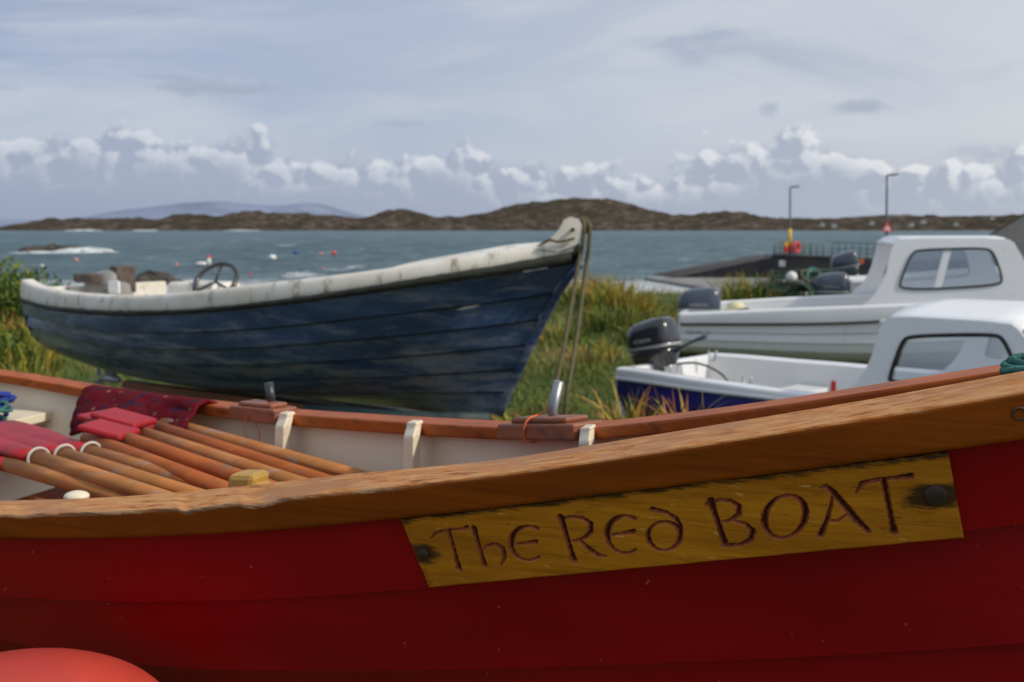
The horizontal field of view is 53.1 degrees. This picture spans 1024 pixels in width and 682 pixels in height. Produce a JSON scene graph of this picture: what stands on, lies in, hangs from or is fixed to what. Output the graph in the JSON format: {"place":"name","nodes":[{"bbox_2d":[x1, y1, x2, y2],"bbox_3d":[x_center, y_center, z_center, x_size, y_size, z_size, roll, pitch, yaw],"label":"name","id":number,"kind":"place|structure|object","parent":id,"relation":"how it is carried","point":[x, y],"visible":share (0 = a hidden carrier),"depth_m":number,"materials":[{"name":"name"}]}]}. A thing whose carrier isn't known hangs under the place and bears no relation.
{"place":"outdoors","nodes":[
{"label":"outdoors","id":0,"kind":"place"},
{"bbox_2d":[0,201,364,226],"bbox_3d":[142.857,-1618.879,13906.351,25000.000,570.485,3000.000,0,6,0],"label":"distant mountains","id":1,"kind":"structure","parent":0,"point":[216,208],"depth_m":13506.72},
{"bbox_2d":[14,284,930,420],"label":"ground","id":2,"kind":"structure","parent":0,"point":[95,378],"depth_m":10.09,"materials":[{"name":"green plant"}]},
{"bbox_2d":[1,301,24,327],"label":"montbretia plant","id":3,"kind":"object","parent":2,"relation":"on","point":[11,317],"visible":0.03,"depth_m":12.12,"materials":[{"name":"green plant"}]},
{"bbox_2d":[0,313,33,340],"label":"montbretia plant","id":4,"kind":"object","parent":2,"relation":"on","point":[20,326],"visible":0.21,"depth_m":11.58,"materials":[{"name":"green plant"}]},
{"bbox_2d":[0,331,61,373],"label":"montbretia plant","id":5,"kind":"object","parent":2,"relation":"on","point":[37,351],"visible":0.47,"depth_m":10.40,"materials":[{"name":"green plant"}]},
{"bbox_2d":[0,327,66,369],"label":"coastal shrub","id":6,"kind":"object","parent":2,"relation":"on","point":[7,338],"visible":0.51,"depth_m":10.54,"materials":[{"name":"green plant"}]},
{"bbox_2d":[0,350,68,377],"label":"montbretia plant","id":7,"kind":"object","parent":2,"relation":"on","point":[41,371],"visible":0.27,"depth_m":9.87,"materials":[{"name":"green plant"}]},
{"bbox_2d":[0,255,71,329],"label":"coastal shrub","id":8,"kind":"object","parent":2,"relation":"on","point":[10,296],"visible":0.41,"depth_m":12.15,"materials":[{"name":"green plant"}]},
{"bbox_2d":[122,380,490,419],"bbox_3d":[-1.241,0.525,7.213,4.872,0.596,1.840,4,8,34],"label":"boat trailer","id":9,"kind":"object","parent":2,"relation":"on","point":[305,403],"visible":0.18,"depth_m":7.37,"materials":[{"name":"metal"}]},
{"bbox_2d":[19,216,591,416],"bbox_3d":[-1.451,-0.225,7.275,4.903,1.287,2.006,4,8,34],"label":"blue clinker boat","id":10,"kind":"object","parent":9,"relation":"on","point":[461,332],"visible":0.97,"depth_m":6.30,"materials":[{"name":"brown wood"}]},
{"bbox_2d":[84,270,146,384],"bbox_3d":[-3.183,-0.082,8.313,0.685,0.990,0.284,4,8,35],"label":"outboard motor","id":11,"kind":"object","parent":10,"relation":"attached to","point":[102,288],"visible":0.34,"depth_m":8.26,"materials":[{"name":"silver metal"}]},
{"bbox_2d":[0,353,1023,681],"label":"red rowing boat","id":12,"kind":"object","parent":2,"relation":"on","point":[870,533],"visible":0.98,"depth_m":1.23,"materials":[{"name":"red paint"},{"name":"varnished wood"},{"name":"cream paint"}]},
{"bbox_2d":[0,648,157,681],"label":"mooring buoy","id":13,"kind":"object","parent":12,"relation":"attached to","point":[48,665],"visible":1,"depth_m":1.29,"materials":[{"name":"plastic"}]},
{"bbox_2d":[491,403,546,420],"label":"montbretia plant","id":14,"kind":"object","parent":2,"relation":"on","point":[522,412],"visible":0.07,"depth_m":7.92,"materials":[{"name":"green plant"}]},
{"bbox_2d":[491,398,577,420],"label":"montbretia plant","id":15,"kind":"object","parent":2,"relation":"on","point":[509,418],"visible":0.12,"depth_m":7.62,"materials":[{"name":"green plant"}]},
{"bbox_2d":[538,320,596,347],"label":"montbretia plant","id":16,"kind":"object","parent":2,"relation":"on","point":[553,334],"visible":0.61,"depth_m":11.51,"materials":[{"name":"green plant"}]},
{"bbox_2d":[550,335,623,366],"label":"montbretia plant","id":17,"kind":"object","parent":2,"relation":"on","point":[611,353],"visible":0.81,"depth_m":10.67,"materials":[{"name":"green plant"}]},
{"bbox_2d":[559,271,621,300],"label":"montbretia plant","id":18,"kind":"object","parent":2,"relation":"on","point":[577,285],"visible":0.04,"depth_m":14.70,"materials":[{"name":"green plant"}]},
{"bbox_2d":[559,271,641,303],"bbox_3d":[1.151,-0.724,14.459,1.493,0.585,1.544,0,6,0],"label":"montbretia plant","id":19,"kind":"object","parent":2,"relation":"on","point":[577,296],"visible":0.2,"depth_m":14.21,"materials":[{"name":"green plant"}]},
{"bbox_2d":[574,299,653,333],"bbox_3d":[1.232,-0.308,12.263,1.140,0.433,1.038,0,6,0],"label":"montbretia plant","id":20,"kind":"object","parent":2,"relation":"on","point":[616,316],"visible":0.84,"depth_m":12.12,"materials":[{"name":"green plant"}]},
{"bbox_2d":[573,381,657,420],"bbox_3d":[0.571,0.375,5.737,0.575,0.351,0.673,0,6,0],"label":"montbretia plant","id":21,"kind":"object","parent":2,"relation":"on","point":[617,414],"visible":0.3,"depth_m":5.67,"materials":[{"name":"green plant"}]},
{"bbox_2d":[569,264,672,315],"bbox_3d":[1.420,-0.596,13.536,1.552,0.882,1.713,0,6,0],"label":"montbretia plant","id":22,"kind":"object","parent":2,"relation":"on","point":[596,297],"visible":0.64,"depth_m":13.36,"materials":[{"name":"green plant"}]},
{"bbox_2d":[589,394,670,418],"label":"montbretia plant","id":23,"kind":"object","parent":2,"relation":"on","point":[635,412],"visible":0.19,"depth_m":5.55,"materials":[{"name":"green plant"}]},
{"bbox_2d":[600,287,677,323],"bbox_3d":[1.675,-0.351,13.025,1.445,0.747,1.357,-3,7,-28],"label":"montbretia plant","id":24,"kind":"object","parent":2,"relation":"on","point":[635,303],"visible":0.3,"depth_m":12.90,"materials":[{"name":"green plant"}]},
{"bbox_2d":[612,319,681,357],"bbox_3d":[1.568,-0.042,11.448,1.015,0.466,0.911,-4,8,-35],"label":"montbretia plant","id":25,"kind":"object","parent":2,"relation":"on","point":[624,334],"visible":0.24,"depth_m":11.45,"materials":[{"name":"green plant"}]},
{"bbox_2d":[642,306,677,327],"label":"montbretia plant","id":26,"kind":"object","parent":2,"relation":"on","point":[649,311],"visible":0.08,"depth_m":12.66,"materials":[{"name":"green plant"}]},
{"bbox_2d":[626,378,723,415],"bbox_3d":[0.926,0.380,5.321,0.658,0.334,0.477,-2,7,-18],"label":"montbretia plant","id":27,"kind":"object","parent":2,"relation":"on","point":[671,410],"visible":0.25,"depth_m":5.40,"materials":[{"name":"green plant"}]},
{"bbox_2d":[700,268,803,300],"bbox_3d":[3.400,-0.739,14.529,1.494,0.629,1.567,-5,8,-39],"label":"montbretia plant","id":28,"kind":"object","parent":2,"relation":"on","point":[731,292],"visible":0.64,"depth_m":14.41,"materials":[{"name":"green plant"}]},
{"bbox_2d":[733,288,782,299],"bbox_3d":[3.557,-0.629,14.821,0.801,0.282,0.430,-4,8,-34],"label":"lobster creel","id":29,"kind":"object","parent":2,"relation":"on","point":[743,290],"visible":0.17,"depth_m":14.61,"materials":[{"name":"green wicker"}]},
{"bbox_2d":[755,282,807,297],"bbox_3d":[3.854,-0.693,14.511,0.801,0.282,0.431,-1,6,-11],"label":"lobster creel","id":30,"kind":"object","parent":29,"relation":"on","point":[777,284],"visible":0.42,"depth_m":14.38,"materials":[{"name":"green wicker"}]},
{"bbox_2d":[766,269,821,290],"bbox_3d":[4.030,-0.876,14.592,0.801,0.282,0.431,2,7,17],"label":"lobster creel","id":31,"kind":"object","parent":30,"relation":"on","point":[771,272],"visible":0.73,"depth_m":14.50,"materials":[{"name":"green wicker"}]},
{"bbox_2d":[786,271,796,282],"bbox_3d":[3.927,-0.899,14.388,0.160,0.160,0.160,0,6,0],"label":"fishing float","id":32,"kind":"object","parent":31,"relation":"on","point":[791,276],"visible":1,"depth_m":14.33,"materials":[{"name":"white plastic"}]},
{"bbox_2d":[800,269,812,281],"bbox_3d":[4.167,-0.926,14.486,0.156,0.174,0.331,3,7,27],"label":"rope coil","id":33,"kind":"object","parent":31,"relation":"on","point":[803,277],"visible":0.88,"depth_m":14.41,"materials":[{"name":"fabric"}]},
{"bbox_2d":[806,267,817,280],"bbox_3d":[4.262,-0.929,14.485,0.296,0.227,0.155,-6,9,-44],"label":"rope coil","id":34,"kind":"object","parent":31,"relation":"on","point":[809,269],"visible":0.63,"depth_m":14.48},
{"bbox_2d":[788,268,837,288],"bbox_3d":[4.368,-0.911,14.789,0.801,0.282,0.430,-3,7,-23],"label":"lobster creel","id":35,"kind":"object","parent":30,"relation":"on","point":[827,270],"visible":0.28,"depth_m":14.75,"materials":[{"name":"green fabric"}]},
{"bbox_2d":[725,270,800,295],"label":"montbretia plant","id":36,"kind":"object","parent":2,"relation":"on","point":[756,282],"visible":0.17,"depth_m":14.92,"materials":[{"name":"green plant"}]},
{"bbox_2d":[784,282,817,296],"bbox_3d":[4.136,-0.685,14.311,0.432,0.283,0.801,5,8,38],"label":"lobster creel","id":37,"kind":"object","parent":2,"relation":"on","point":[807,285],"visible":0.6,"depth_m":14.15,"materials":[{"name":"green wicker"}]},
{"bbox_2d":[678,236,1023,364],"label":"white cabin cruiser","id":38,"kind":"object","parent":2,"relation":"on","point":[844,328],"visible":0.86,"depth_m":10.25,"materials":[{"name":"grey plastic"}]},
{"bbox_2d":[678,287,749,356],"bbox_3d":[2.223,-0.031,11.323,0.780,1.128,0.323,2,7,16],"label":"outboard motor","id":39,"kind":"object","parent":38,"relation":"attached to","point":[702,299],"visible":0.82,"depth_m":11.18,"materials":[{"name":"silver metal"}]},
{"bbox_2d":[726,301,744,310],"bbox_3d":[2.607,-0.396,11.928,0.220,0.140,0.220,0,6,0],"label":"fishing float","id":40,"kind":"object","parent":38,"relation":"on","point":[734,305],"visible":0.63,"depth_m":11.85,"materials":[{"name":"beige plastic"}]},
{"bbox_2d":[895,365,948,370],"bbox_3d":[4.822,0.343,10.993,5.386,0.400,1.902,0,6,0],"label":"boat trailer","id":41,"kind":"object","parent":2,"relation":"on","point":[938,367],"depth_m":11.07,"materials":[{"name":"metal"}]},
{"bbox_2d":[848,266,999,293],"bbox_3d":[6.700,-0.689,14.109,3.929,0.780,1.543,2,6,15],"label":"open dinghy","id":42,"kind":"object","parent":2,"relation":"on","point":[855,282],"visible":0.07,"depth_m":14.83,"materials":[{"name":"white plastic"}]},
{"bbox_2d":[812,272,849,295],"bbox_3d":[4.580,-0.349,14.202,0.836,1.209,0.346,2,7,16],"label":"outboard motor","id":43,"kind":"object","parent":42,"relation":"attached to","point":[835,283],"visible":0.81,"depth_m":14.05,"materials":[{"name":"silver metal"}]},
{"bbox_2d":[831,250,872,275],"bbox_3d":[5.658,-0.934,16.960,0.752,1.130,0.313,2,7,16],"label":"outboard motor","id":44,"kind":"object","parent":42,"relation":"attached to","point":[847,262],"visible":0.5,"depth_m":16.83,"materials":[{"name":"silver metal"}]},
{"bbox_2d":[988,214,1023,265],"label":"boat shed","id":45,"kind":"object","parent":2,"relation":"on","point":[1012,230],"visible":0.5,"depth_m":28.95,"materials":[{"name":"grey stone"}]},
{"bbox_3d":[2.654,0.894,6.112,3.203,0.400,3.107,0,6,0],"label":"boat trailer","id":46,"kind":"object","parent":2,"relation":"on","visible":0},
{"bbox_2d":[614,298,1023,417],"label":"blue hulled cabin boat","id":47,"kind":"object","parent":46,"relation":"on","point":[741,379],"visible":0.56,"depth_m":6.55,"materials":[{"name":"blue paint"}]},
{"bbox_2d":[627,316,706,373],"bbox_3d":[1.109,0.301,7.346,0.264,0.952,0.634,-6,9,-45],"label":"outboard motor","id":48,"kind":"object","parent":47,"relation":"attached to","point":[654,333],"visible":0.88,"depth_m":7.27,"materials":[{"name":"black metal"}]},
{"bbox_2d":[0,231,993,295],"bbox_3d":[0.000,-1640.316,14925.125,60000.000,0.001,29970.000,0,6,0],"label":"sea","id":49,"kind":"structure","parent":0,"point":[641,255],"depth_m":155.05,"materials":[{"name":"liquid"}]},
{"bbox_2d":[18,243,82,251],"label":"sea rock","id":50,"kind":"object","parent":49,"relation":"in","point":[52,247],"visible":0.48,"depth_m":137.54,"materials":[{"name":"brown stone"}]},
{"bbox_2d":[11,251,93,252],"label":"sea foam","id":51,"kind":"object","parent":49,"relation":"on","point":[50,252],"visible":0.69,"depth_m":133.26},
{"bbox_2d":[64,229,101,230],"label":"sea foam","id":52,"kind":"object","parent":49,"relation":"on","point":[83,230],"visible":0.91,"depth_m":1220.80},
{"bbox_2d":[56,247,116,252],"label":"sea foam","id":53,"kind":"object","parent":49,"relation":"on","point":[91,249],"visible":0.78,"depth_m":135.91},
{"bbox_2d":[136,270,175,281],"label":"sea rock","id":54,"kind":"object","parent":49,"relation":"in","point":[148,276],"visible":0.48,"depth_m":57.84,"materials":[{"name":"grey stone"}]},
{"bbox_2d":[157,278,182,285],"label":"sea rock","id":55,"kind":"object","parent":49,"relation":"in","point":[167,280],"visible":0.29,"depth_m":57.02,"materials":[{"name":"grey stone"}]},
{"bbox_2d":[195,262,206,265],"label":"mooring buoy","id":56,"kind":"object","parent":49,"relation":"on","point":[200,263],"visible":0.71,"depth_m":87.61,"materials":[{"name":"white plastic"}]},
{"bbox_2d":[206,255,210,266],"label":"marker buoy","id":57,"kind":"object","parent":49,"relation":"on","point":[208,260],"visible":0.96,"depth_m":85.85,"materials":[{"name":"white plastic"}]},
{"bbox_2d":[226,230,259,230],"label":"sea foam","id":58,"kind":"object","parent":49,"relation":"on","point":[242,230],"visible":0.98,"depth_m":1241.41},
{"bbox_2d":[269,255,275,259],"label":"mooring buoy","id":59,"kind":"object","parent":49,"relation":"on","point":[272,257],"visible":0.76,"depth_m":103.41,"materials":[{"name":"white plastic"}]},
{"bbox_2d":[644,253,967,293],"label":"stone pier","id":60,"kind":"structure","parent":49,"relation":"in","point":[690,277],"depth_m":59.29,"materials":[{"name":"stone"}]},
{"bbox_2d":[779,260,785,266],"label":"notice sign","id":61,"kind":"object","parent":60,"relation":"attached to","point":[782,263],"visible":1,"depth_m":59.05,"materials":[{"name":"white metal"}]},
{"bbox_2d":[784,186,799,253],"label":"street lamp","id":62,"kind":"object","parent":60,"relation":"on","point":[787,246],"visible":0.97,"depth_m":59.50,"materials":[{"name":"metal"}]},
{"bbox_2d":[792,241,800,253],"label":"lifebuoy","id":63,"kind":"object","parent":60,"relation":"on","point":[794,250],"visible":0.99,"depth_m":59.69,"materials":[{"name":"red paint"}]},
{"bbox_2d":[774,242,876,257],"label":"pier railing","id":64,"kind":"object","parent":60,"relation":"on","point":[817,247],"visible":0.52,"depth_m":60.71,"materials":[{"name":"grey metal"}]},
{"bbox_2d":[885,173,897,235],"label":"street lamp","id":65,"kind":"object","parent":60,"relation":"on","point":[886,219],"visible":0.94,"depth_m":49.51,"materials":[{"name":"metal"}]},
{"bbox_2d":[881,222,892,231],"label":"warning sign","id":66,"kind":"object","parent":65,"relation":"attached to","point":[887,228],"visible":1,"depth_m":49.60,"materials":[{"name":"red metal"}]},
{"bbox_2d":[0,197,1018,230],"bbox_3d":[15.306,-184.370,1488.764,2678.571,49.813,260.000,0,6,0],"label":"island hills","id":67,"kind":"structure","parent":0,"point":[605,214],"depth_m":1416.20,"materials":[{"name":"stone"}]},
{"bbox_2d":[0,0,1023,219],"label":"sky","id":68,"kind":"structure","parent":0,"point":[435,108],"materials":[{"name":"blue"}]},
{"bbox_2d":[788,214,1021,219],"bbox_3d":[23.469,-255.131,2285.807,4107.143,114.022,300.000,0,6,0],"label":"headland","id":69,"kind":"structure","parent":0,"point":[889,215],"depth_m":2300.16,"materials":[{"name":"brown stone"}]},
{"bbox_2d":[819,216,994,227],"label":"shore cottages","id":70,"kind":"structure","parent":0,"point":[908,224],"depth_m":1333.69,"materials":[{"name":"grey stone"}]}
]}

